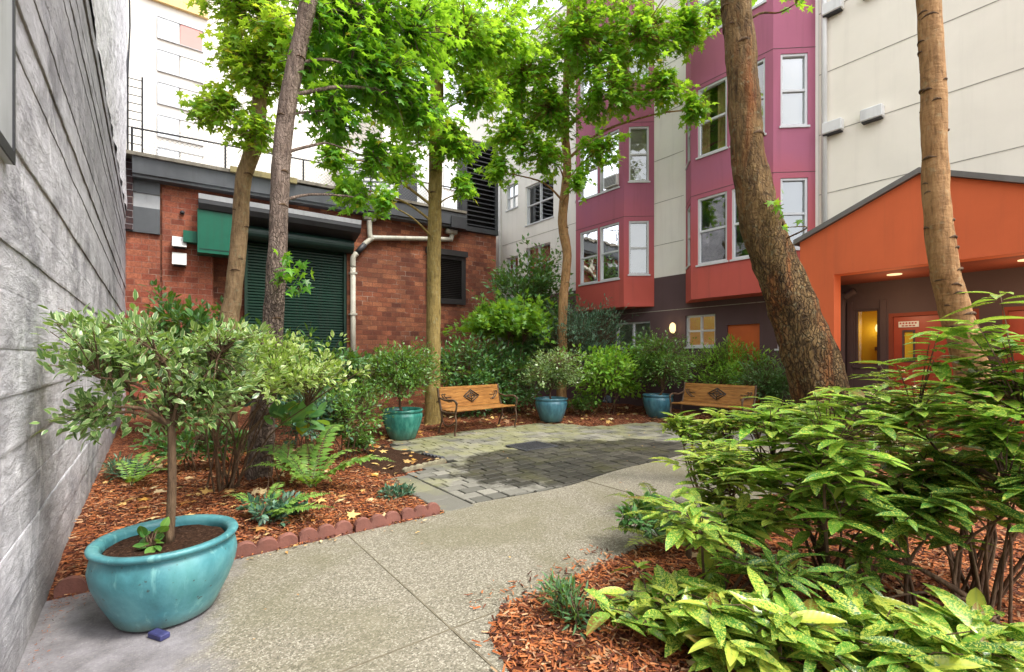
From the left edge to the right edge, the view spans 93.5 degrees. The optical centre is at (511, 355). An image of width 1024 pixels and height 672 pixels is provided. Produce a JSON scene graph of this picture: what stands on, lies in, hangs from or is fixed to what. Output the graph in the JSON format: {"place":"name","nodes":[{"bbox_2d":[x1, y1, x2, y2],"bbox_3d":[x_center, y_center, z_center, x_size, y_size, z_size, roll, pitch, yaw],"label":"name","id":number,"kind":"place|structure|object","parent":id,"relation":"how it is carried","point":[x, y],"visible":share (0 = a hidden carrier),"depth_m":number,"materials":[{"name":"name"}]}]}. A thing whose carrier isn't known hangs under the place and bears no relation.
{"place":"outdoors","nodes":[
{"label":"outdoors","id":0,"kind":"place"},
{"bbox_2d":[357,444,438,475],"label":"bare soil","id":1,"kind":"structure","parent":0,"point":[399,464],"depth_m":6.26,"materials":[{"name":"soil"}]},
{"bbox_2d":[402,458,446,471],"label":"edging block","id":2,"kind":"structure","parent":1,"relation":"on","point":[422,465],"depth_m":6.01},
{"bbox_2d":[339,0,561,130],"label":"sky","id":3,"kind":"structure","parent":0,"point":[555,3],"materials":[{"name":"white"}]},
{"bbox_2d":[16,432,908,671],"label":"concrete path","id":4,"kind":"structure","parent":0,"point":[352,603],"depth_m":2.81,"materials":[{"name":"concrete"}]},
{"bbox_2d":[84,514,237,631],"bbox_3d":[-1.888,1.181,2.634,0.680,0.415,0.680,0,0,-37],"label":"glazed pot","id":5,"kind":"object","parent":4,"relation":"on","point":[181,577],"visible":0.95,"depth_m":2.43,"materials":[{"name":"teal ceramic"}]},
{"bbox_2d":[132,517,169,552],"bbox_3d":[-1.925,0.954,2.564,0.168,0.168,0.207,0,0,-37],"label":"potted sprout","id":6,"kind":"object","parent":5,"relation":"on","point":[143,533],"visible":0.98,"depth_m":2.56,"materials":[{"name":"green plant"}]},
{"bbox_2d":[29,289,278,543],"bbox_3d":[-1.932,0.330,2.701,1.102,1.426,1.086,0,0,-37],"label":"potted shrub","id":7,"kind":"object","parent":5,"relation":"on","point":[117,352],"visible":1,"depth_m":2.58,"materials":[{"name":"green plant"}]},
{"bbox_2d":[615,491,676,543],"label":"plant","id":8,"kind":"object","parent":4,"relation":"on","point":[625,521],"visible":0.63,"depth_m":3.44,"materials":[{"name":"green plant"}]},
{"bbox_2d":[47,393,1023,671],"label":"mulch bed","id":9,"kind":"object","parent":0,"point":[431,431],"visible":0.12,"depth_m":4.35,"materials":[{"name":"wood"}]},
{"bbox_2d":[53,575,89,598],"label":"edging block","id":10,"kind":"structure","parent":9,"relation":"on","point":[73,584],"depth_m":2.82,"materials":[{"name":"concrete"}]},
{"bbox_2d":[97,451,154,482],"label":"plant","id":11,"kind":"object","parent":9,"relation":"on","point":[111,470],"visible":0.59,"depth_m":5.17,"materials":[{"name":"green plant"}]},
{"bbox_2d":[114,452,176,485],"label":"fern","id":12,"kind":"object","parent":9,"relation":"on","point":[138,476],"visible":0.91,"depth_m":5.01,"materials":[{"name":"green plant"}]},
{"bbox_2d":[126,279,218,430],"bbox_3d":[-6.013,0.043,8.816,1.816,2.721,1.977,0,0,-37],"label":"shrub","id":13,"kind":"object","parent":9,"relation":"on","point":[171,296],"visible":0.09,"depth_m":8.46,"materials":[{"name":"green plant"}]},
{"bbox_2d":[128,413,275,472],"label":"shrub","id":14,"kind":"object","parent":9,"relation":"on","point":[200,442],"visible":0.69,"depth_m":5.53,"materials":[{"name":"green plant"}]},
{"bbox_2d":[143,294,290,414],"bbox_3d":[-4.459,0.202,7.494,2.123,2.407,1.510,0,0,-37],"label":"shrub","id":15,"kind":"object","parent":9,"relation":"on","point":[199,316],"visible":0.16,"depth_m":7.35,"materials":[{"name":"green plant"}]},
{"bbox_2d":[175,0,332,443],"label":"tree","id":16,"kind":"object","parent":9,"relation":"on","point":[247,61],"visible":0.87,"depth_m":7.21,"materials":[{"name":"green plant"}]},
{"bbox_2d":[143,319,370,493],"bbox_3d":[-2.265,0.518,4.498,1.912,1.735,1.659,0,0,-37],"label":"shrub","id":17,"kind":"object","parent":9,"relation":"on","point":[287,372],"visible":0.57,"depth_m":4.48,"materials":[{"name":"green plant"}]},
{"bbox_2d":[235,532,297,558],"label":"edging block","id":18,"kind":"structure","parent":9,"relation":"on","point":[246,548],"depth_m":3.43,"materials":[{"name":"concrete"}]},
{"bbox_2d":[236,489,307,526],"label":"plant","id":19,"kind":"object","parent":9,"relation":"on","point":[258,512],"visible":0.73,"depth_m":3.94,"materials":[{"name":"green plant"}]},
{"bbox_2d":[222,482,335,516],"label":"fern","id":20,"kind":"object","parent":9,"relation":"on","point":[289,504],"visible":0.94,"depth_m":3.98,"materials":[{"name":"green plant"}]},
{"bbox_2d":[264,400,305,492],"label":"broad leaf plant","id":21,"kind":"object","parent":9,"relation":"on","point":[276,411],"visible":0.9,"depth_m":4.71,"materials":[{"name":"plant"}]},
{"bbox_2d":[238,317,347,449],"bbox_3d":[-3.100,0.381,6.818,1.423,2.043,1.709,0,0,-37],"label":"shrub","id":22,"kind":"object","parent":9,"relation":"on","point":[311,330],"visible":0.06,"depth_m":6.86,"materials":[{"name":"green plant"}]},
{"bbox_2d":[276,396,329,478],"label":"broad leaf plant","id":23,"kind":"object","parent":9,"relation":"on","point":[312,411],"visible":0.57,"depth_m":5.01,"materials":[{"name":"plant"}]},
{"bbox_2d":[239,424,394,487],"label":"fern","id":24,"kind":"object","parent":9,"relation":"on","point":[300,472],"visible":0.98,"depth_m":4.87,"materials":[{"name":"green plant"}]},
{"bbox_2d":[275,384,359,466],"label":"shrub","id":25,"kind":"object","parent":9,"relation":"on","point":[318,403],"visible":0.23,"depth_m":5.82,"materials":[{"name":"green plant"}]},
{"bbox_2d":[298,520,352,544],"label":"edging block","id":26,"kind":"structure","parent":9,"relation":"on","point":[324,531],"depth_m":3.70,"materials":[{"name":"concrete"}]},
{"bbox_2d":[299,378,394,460],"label":"shrub","id":27,"kind":"object","parent":9,"relation":"on","point":[343,411],"visible":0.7,"depth_m":6.10,"materials":[{"name":"green plant"}]},
{"bbox_2d":[296,336,399,409],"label":"shrub","id":28,"kind":"object","parent":9,"relation":"on","point":[352,356],"visible":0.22,"depth_m":8.41,"materials":[{"name":"green plant"}]},
{"bbox_2d":[244,0,473,480],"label":"tree","id":29,"kind":"object","parent":9,"relation":"on","point":[372,77],"visible":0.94,"depth_m":5.64,"materials":[{"name":"grey plant"}]},
{"bbox_2d":[340,430,378,453],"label":"plant","id":30,"kind":"object","parent":9,"relation":"on","point":[361,444],"visible":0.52,"depth_m":6.53,"materials":[{"name":"green plant"}]},
{"bbox_2d":[353,511,400,532],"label":"edging block","id":31,"kind":"structure","parent":9,"relation":"on","point":[360,524],"depth_m":3.93,"materials":[{"name":"concrete"}]},
{"bbox_2d":[376,482,416,499],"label":"plant","id":32,"kind":"object","parent":9,"relation":"on","point":[398,491],"visible":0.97,"depth_m":4.72,"materials":[{"name":"green plant"}]},
{"bbox_2d":[381,407,422,440],"bbox_3d":[-1.848,1.140,8.114,0.690,0.500,0.690,0,0,-37],"label":"glazed pot","id":33,"kind":"object","parent":9,"relation":"on","point":[405,424],"visible":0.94,"depth_m":7.87,"materials":[{"name":"green ceramic"}]},
{"bbox_2d":[351,336,461,410],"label":"potted shrub","id":34,"kind":"object","parent":33,"relation":"on","point":[387,366],"visible":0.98,"depth_m":7.82,"materials":[{"name":"green plant"}]},
{"bbox_2d":[400,502,439,521],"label":"edging block","id":35,"kind":"structure","parent":9,"relation":"on","point":[427,510],"depth_m":4.18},
{"bbox_2d":[309,0,540,424],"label":"tree","id":36,"kind":"object","parent":9,"relation":"on","point":[490,42],"visible":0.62,"depth_m":8.94,"materials":[{"name":"green plant"}]},
{"bbox_2d":[412,329,529,417],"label":"shrub","id":37,"kind":"object","parent":9,"relation":"on","point":[467,361],"visible":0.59,"depth_m":10.53,"materials":[{"name":"green plant"}]},
{"bbox_2d":[443,287,558,412],"bbox_3d":[-0.260,-0.092,11.531,2.530,3.004,2.807,0,0,-37],"label":"maple shrub","id":38,"kind":"object","parent":9,"relation":"on","point":[509,320],"visible":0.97,"depth_m":11.02,"materials":[{"name":"green plant"}]},
{"bbox_2d":[460,341,559,413],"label":"shrub","id":39,"kind":"object","parent":9,"relation":"on","point":[518,386],"visible":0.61,"depth_m":11.10,"materials":[{"name":"green plant"}]},
{"bbox_2d":[466,232,582,404],"bbox_3d":[0.491,-1.019,13.023,3.295,4.846,2.964,0,0,-37],"label":"shrub","id":40,"kind":"object","parent":9,"relation":"on","point":[541,285],"visible":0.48,"depth_m":12.83,"materials":[{"name":"green plant"}]},
{"bbox_2d":[72,404,1023,666],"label":"fallen leaves","id":41,"kind":"object","parent":9,"relation":"on","point":[350,514],"visible":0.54,"depth_m":4.70,"materials":[{"name":"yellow plant"}]},
{"bbox_2d":[535,396,567,422],"bbox_3d":[0.828,1.130,10.146,0.690,0.500,0.690,0,0,-37],"label":"glazed pot","id":42,"kind":"object","parent":9,"relation":"on","point":[552,410],"visible":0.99,"depth_m":9.90,"materials":[{"name":"blue ceramic"}]},
{"bbox_2d":[513,345,592,398],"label":"potted shrub","id":43,"kind":"object","parent":42,"relation":"on","point":[558,370],"visible":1,"depth_m":9.89,"materials":[{"name":"green plant"}]},
{"bbox_2d":[533,568,604,639],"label":"plant","id":44,"kind":"object","parent":9,"relation":"on","point":[564,594],"visible":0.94,"depth_m":2.50,"materials":[{"name":"green plant"}]},
{"bbox_2d":[567,392,602,414],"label":"plant","id":45,"kind":"object","parent":9,"relation":"on","point":[579,404],"visible":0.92,"depth_m":10.84,"materials":[{"name":"green plant"}]},
{"bbox_2d":[533,293,638,407],"bbox_3d":[1.722,-0.126,12.192,3.274,3.057,2.133,0,0,-37],"label":"shrub","id":46,"kind":"object","parent":9,"relation":"on","point":[586,331],"visible":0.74,"depth_m":12.06,"materials":[{"name":"green plant"}]},
{"bbox_2d":[477,0,720,408],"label":"tree","id":47,"kind":"object","parent":9,"relation":"on","point":[546,109],"visible":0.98,"depth_m":10.49,"materials":[{"name":"green plant"}]},
{"bbox_2d":[558,333,646,414],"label":"shrub","id":48,"kind":"object","parent":9,"relation":"on","point":[609,368],"visible":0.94,"depth_m":10.69,"materials":[{"name":"green plant"}]},
{"bbox_2d":[603,482,673,546],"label":"fern","id":49,"kind":"object","parent":9,"relation":"on","point":[637,531],"visible":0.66,"depth_m":3.43,"materials":[{"name":"green plant"}]},
{"bbox_2d":[620,327,674,410],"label":"shrub","id":50,"kind":"object","parent":9,"relation":"on","point":[642,341],"visible":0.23,"depth_m":11.78,"materials":[{"name":"green plant"}]},
{"bbox_2d":[642,393,673,417],"bbox_3d":[3.244,1.110,10.708,0.670,0.520,0.670,0,0,-37],"label":"glazed pot","id":51,"kind":"object","parent":9,"relation":"on","point":[656,405],"visible":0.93,"depth_m":10.47,"materials":[{"name":"blue ceramic"}]},
{"bbox_2d":[631,327,696,394],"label":"potted shrub","id":52,"kind":"object","parent":51,"relation":"on","point":[656,356],"visible":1,"depth_m":10.61,"materials":[{"name":"green plant"}]},
{"bbox_2d":[583,548,805,671],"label":"spotted laurel","id":53,"kind":"object","parent":9,"relation":"on","point":[662,595],"visible":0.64,"depth_m":2.35,"materials":[{"name":"green plant"}]},
{"bbox_2d":[656,408,758,516],"bbox_3d":[1.733,0.919,4.163,0.991,0.936,0.729,0,0,-37],"label":"spotted laurel","id":54,"kind":"object","parent":9,"relation":"on","point":[678,424],"visible":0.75,"depth_m":4.08,"materials":[{"name":"green plant"}]},
{"bbox_2d":[669,382,756,424],"bbox_3d":[3.917,0.979,9.464,0.596,0.841,1.528,0,0,-39],"label":"garden bench","id":55,"kind":"object","parent":9,"relation":"on","point":[712,395],"visible":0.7,"depth_m":9.55,"materials":[{"name":"brown wood"}]},
{"bbox_2d":[648,436,790,548],"bbox_3d":[1.493,0.990,3.466,1.062,0.789,0.893,0,0,-16],"label":"spotted laurel","id":56,"kind":"object","parent":9,"relation":"on","point":[704,452],"visible":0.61,"depth_m":3.39,"materials":[{"name":"green plant"}]},
{"bbox_2d":[622,487,820,590],"bbox_3d":[1.333,1.067,2.775,1.566,0.642,0.811,0,0,-24],"label":"spotted laurel","id":57,"kind":"object","parent":9,"relation":"on","point":[746,525],"visible":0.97,"depth_m":2.58,"materials":[{"name":"green plant"}]},
{"bbox_2d":[671,333,779,415],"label":"shrub","id":58,"kind":"object","parent":9,"relation":"on","point":[711,360],"visible":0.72,"depth_m":10.56,"materials":[{"name":"green plant"}]},
{"bbox_2d":[725,345,790,408],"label":"shrub","id":59,"kind":"object","parent":9,"relation":"on","point":[775,381],"visible":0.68,"depth_m":9.53,"materials":[{"name":"green plant"}]},
{"bbox_2d":[669,567,869,671],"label":"spotted laurel","id":60,"kind":"object","parent":9,"relation":"on","point":[722,636],"visible":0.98,"depth_m":1.98,"materials":[{"name":"green plant"}]},
{"bbox_2d":[708,542,844,599],"bbox_3d":[1.290,1.171,2.378,0.518,0.437,0.554,0,0,-37],"label":"spotted laurel","id":61,"kind":"object","parent":9,"relation":"on","point":[778,576],"visible":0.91,"depth_m":2.34,"materials":[{"name":"green plant"}]},
{"bbox_2d":[721,396,870,521],"bbox_3d":[2.344,0.852,3.973,1.254,1.065,1.184,0,0,-6],"label":"spotted laurel","id":62,"kind":"object","parent":9,"relation":"on","point":[776,403],"visible":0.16,"depth_m":3.89,"materials":[{"name":"green plant"}]},
{"bbox_2d":[720,0,880,484],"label":"tree","id":63,"kind":"object","parent":9,"relation":"on","point":[810,354],"visible":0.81,"depth_m":4.85,"materials":[{"name":"brown plant"}]},
{"bbox_2d":[700,385,982,589],"bbox_3d":[1.866,0.775,2.780,1.537,1.220,1.166,0,0,-37],"label":"spotted laurel","id":64,"kind":"object","parent":9,"relation":"on","point":[816,470],"visible":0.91,"depth_m":2.62,"materials":[{"name":"green plant"}]},
{"bbox_2d":[783,531,922,609],"bbox_3d":[1.756,1.166,2.426,0.576,0.443,0.685,0,0,6],"label":"spotted laurel","id":65,"kind":"object","parent":9,"relation":"on","point":[852,582],"visible":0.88,"depth_m":2.40,"materials":[{"name":"green plant"}]},
{"bbox_2d":[762,572,1023,671],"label":"spotted laurel","id":66,"kind":"object","parent":9,"relation":"on","point":[886,634],"visible":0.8,"depth_m":1.86,"materials":[{"name":"green plant"}]},
{"bbox_2d":[819,364,974,476],"bbox_3d":[3.286,0.714,4.043,1.715,1.345,1.093,0,0,-37],"label":"spotted laurel","id":67,"kind":"object","parent":9,"relation":"on","point":[912,438],"visible":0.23,"depth_m":4.06,"materials":[{"name":"green plant"}]},
{"bbox_2d":[822,440,1023,606],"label":"spotted laurel","id":68,"kind":"object","parent":9,"relation":"on","point":[922,521],"visible":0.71,"depth_m":2.35,"materials":[{"name":"green plant"}]},
{"bbox_2d":[830,291,1023,604],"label":"spotted laurel","id":69,"kind":"object","parent":9,"relation":"on","point":[998,387],"visible":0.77,"depth_m":2.53,"materials":[{"name":"green plant"}]},
{"bbox_2d":[887,558,1000,623],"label":"bare branch","id":70,"kind":"object","parent":9,"relation":"on","point":[955,589],"visible":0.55,"depth_m":2.33,"materials":[{"name":"wood"}]},
{"bbox_2d":[885,583,1023,671],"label":"spotted laurel","id":71,"kind":"object","parent":9,"relation":"on","point":[974,613],"visible":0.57,"depth_m":1.91,"materials":[{"name":"green plant"}]},
{"bbox_2d":[916,0,1009,502],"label":"tree","id":72,"kind":"object","parent":9,"relation":"on","point":[945,268],"visible":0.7,"depth_m":4.42,"materials":[{"name":"beige plant"}]},
{"bbox_2d":[904,413,1023,623],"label":"spotted laurel","id":73,"kind":"object","parent":9,"relation":"on","point":[1011,486],"visible":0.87,"depth_m":2.28,"materials":[{"name":"green plant"}]},
{"bbox_2d":[389,424,695,503],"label":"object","id":74,"kind":"object","parent":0,"point":[393,445],"visible":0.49,"depth_m":5.66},
{"bbox_2d":[386,422,788,511],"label":"paver patio","id":75,"kind":"structure","parent":0,"point":[601,450],"depth_m":6.66,"materials":[{"name":"stone"}]},
{"bbox_2d":[437,384,517,435],"bbox_3d":[-0.622,0.979,9.022,1.528,0.841,0.596,0,0,-45],"label":"garden bench","id":76,"kind":"object","parent":75,"relation":"on","point":[456,398],"visible":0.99,"depth_m":9.09,"materials":[{"name":"wood"}]},
{"bbox_2d":[505,441,557,450],"bbox_3d":[0.302,1.414,7.464,0.640,0.052,0.540,0,0,-37],"label":"drain grate","id":77,"kind":"object","parent":75,"relation":"in","point":[529,446],"visible":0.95,"depth_m":7.45,"materials":[{"name":"metal"}]},
{"label":"ground","id":78,"kind":"structure","parent":0,"visible":0},
{"bbox_2d":[0,0,126,671],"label":"concrete wall","id":79,"kind":"structure","parent":78,"relation":"on","point":[63,110],"depth_m":2.83,"materials":[{"name":"grey concrete"}]},
{"bbox_2d":[126,0,338,185],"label":"white tower","id":80,"kind":"structure","parent":78,"relation":"on","point":[169,55],"depth_m":36.92,"materials":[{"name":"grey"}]},
{"bbox_2d":[157,81,200,111],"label":"window","id":81,"kind":"structure","parent":80,"relation":"in","point":[166,93],"depth_m":36.67,"materials":[{"name":"white glass"}]},
{"bbox_2d":[157,114,202,145],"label":"window","id":82,"kind":"structure","parent":80,"relation":"in","point":[168,123],"depth_m":36.90,"materials":[{"name":"white glass"}]},
{"bbox_2d":[157,146,202,163],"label":"window","id":83,"kind":"structure","parent":80,"relation":"in","point":[164,150],"depth_m":36.93,"materials":[{"name":"white glass"}]},
{"bbox_2d":[157,15,203,52],"bbox_3d":[-25.484,-24.730,37.043,2.950,1.660,0.130,0,0,-37],"label":"window","id":84,"kind":"structure","parent":80,"relation":"in","point":[167,29],"depth_m":36.93,"materials":[{"name":"white glass"}]},
{"bbox_2d":[157,48,203,83],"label":"window","id":85,"kind":"structure","parent":80,"relation":"in","point":[167,62],"depth_m":36.93,"materials":[{"name":"white glass"}]},
{"bbox_2d":[123,0,497,411],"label":"brick building","id":86,"kind":"structure","parent":78,"relation":"on","point":[369,291],"depth_m":13.63,"materials":[{"name":"red brick"}]},
{"bbox_2d":[244,225,353,406],"bbox_3d":[-5.861,-1.009,13.405,2.768,4.818,0.518,0,0,-34],"label":"roller door","id":87,"kind":"structure","parent":86,"relation":"in","point":[325,308],"depth_m":13.66,"materials":[{"name":"metal"}]},
{"bbox_2d":[425,247,467,304],"bbox_3d":[-2.184,-2.610,15.944,1.500,1.780,0.280,0,0,-34],"label":"shuttered window","id":88,"kind":"structure","parent":86,"relation":"in","point":[453,262],"depth_m":16.06,"materials":[{"name":"metal"}]},
{"bbox_2d":[335,110,467,208],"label":"white building","id":89,"kind":"structure","parent":78,"relation":"on","point":[447,176],"depth_m":37.32,"materials":[{"name":"paint"}]},
{"bbox_2d":[468,0,1023,441],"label":"apartment building","id":90,"kind":"structure","parent":78,"relation":"on","point":[656,239],"depth_m":9.32,"materials":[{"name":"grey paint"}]},
{"bbox_2d":[505,182,517,211],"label":"window","id":91,"kind":"structure","parent":90,"relation":"in","point":[512,191],"depth_m":17.63,"materials":[{"name":"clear glass"}]},
{"bbox_2d":[527,243,549,282],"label":"window","id":92,"kind":"structure","parent":90,"relation":"in","point":[530,251],"depth_m":16.46,"materials":[{"name":"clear glass"}]},
{"bbox_2d":[524,180,553,226],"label":"window","id":93,"kind":"structure","parent":90,"relation":"in","point":[539,197],"depth_m":16.42,"materials":[{"name":"clear glass"}]},
{"bbox_2d":[578,228,597,285],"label":"window","id":94,"kind":"structure","parent":90,"relation":"in","point":[588,239],"depth_m":13.68,"materials":[{"name":"clear glass"}]},
{"bbox_2d":[578,143,597,201],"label":"window","id":95,"kind":"structure","parent":90,"relation":"in","point":[591,191],"depth_m":13.62,"materials":[{"name":"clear glass"}]},
{"bbox_2d":[598,222,619,282],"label":"window","id":96,"kind":"structure","parent":90,"relation":"in","point":[609,234],"depth_m":13.08,"materials":[{"name":"clear glass"}]},
{"bbox_2d":[598,129,619,194],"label":"window","id":97,"kind":"structure","parent":90,"relation":"in","point":[607,171],"depth_m":13.08,"materials":[{"name":"clear glass"}]},
{"bbox_2d":[616,321,649,349],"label":"window","id":98,"kind":"structure","parent":90,"relation":"in","point":[637,326],"depth_m":13.32,"materials":[{"name":"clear glass"}]},
{"bbox_2d":[628,221,649,275],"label":"window","id":99,"kind":"structure","parent":90,"relation":"in","point":[638,230],"depth_m":12.70,"materials":[{"name":"white glass"}]},
{"bbox_2d":[628,126,649,182],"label":"window","id":100,"kind":"structure","parent":90,"relation":"in","point":[639,140],"depth_m":12.70,"materials":[{"name":"clear glass"}]},
{"bbox_2d":[685,203,708,269],"bbox_3d":[4.376,-2.810,11.380,0.450,1.440,0.580,0,0,12],"label":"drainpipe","id":101,"kind":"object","parent":90,"relation":"in","point":[707,204],"depth_m":11.09,"materials":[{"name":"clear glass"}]},
{"bbox_2d":[685,314,714,348],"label":"window","id":102,"kind":"structure","parent":90,"relation":"in","point":[702,327],"depth_m":11.62,"materials":[{"name":"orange glass"}]},
{"bbox_2d":[698,0,721,38],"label":"window","id":103,"kind":"structure","parent":90,"relation":"in","point":[715,5],"depth_m":10.67,"materials":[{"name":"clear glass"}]},
{"bbox_2d":[695,191,727,266],"bbox_3d":[4.566,-2.780,10.737,0.450,1.540,0.760,0,0,-37],"label":"window","id":104,"kind":"structure","parent":90,"relation":"in","point":[717,230],"depth_m":10.92,"materials":[{"name":"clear glass"}]},
{"bbox_2d":[695,76,727,159],"bbox_3d":[4.566,-5.230,10.737,0.450,1.580,0.760,0,0,-37],"label":"window","id":105,"kind":"structure","parent":90,"relation":"in","point":[712,137],"depth_m":10.85,"materials":[{"name":"clear glass"}]},
{"bbox_2d":[729,189,749,261],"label":"window","id":106,"kind":"structure","parent":90,"relation":"in","point":[739,252],"depth_m":10.27,"materials":[{"name":"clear glass"}]},
{"bbox_2d":[729,58,766,147],"bbox_3d":[5.046,-5.230,10.097,0.450,1.580,0.760,0,0,-37],"label":"window","id":107,"kind":"structure","parent":90,"relation":"in","point":[761,63],"depth_m":9.81,"materials":[{"name":"white glass"}]},
{"bbox_2d":[781,178,806,249],"bbox_3d":[5.600,-2.810,9.597,0.580,1.440,0.175,0,0,5],"label":"window","id":108,"kind":"structure","parent":90,"relation":"in","point":[794,197],"depth_m":9.66,"materials":[{"name":"white glass"}]},
{"bbox_2d":[779,53,809,127],"bbox_3d":[5.611,-5.260,9.734,0.580,1.480,0.450,0,0,5],"label":"window","id":109,"kind":"structure","parent":90,"relation":"in","point":[793,66],"depth_m":9.66,"materials":[{"name":"white glass"}]},
{"bbox_2d":[851,308,879,367],"bbox_3d":[6.666,-0.320,8.962,0.480,1.080,0.440,0,0,-37],"label":"window","id":110,"kind":"structure","parent":90,"relation":"in","point":[866,320],"depth_m":9.14,"materials":[{"name":"yellow glass"}]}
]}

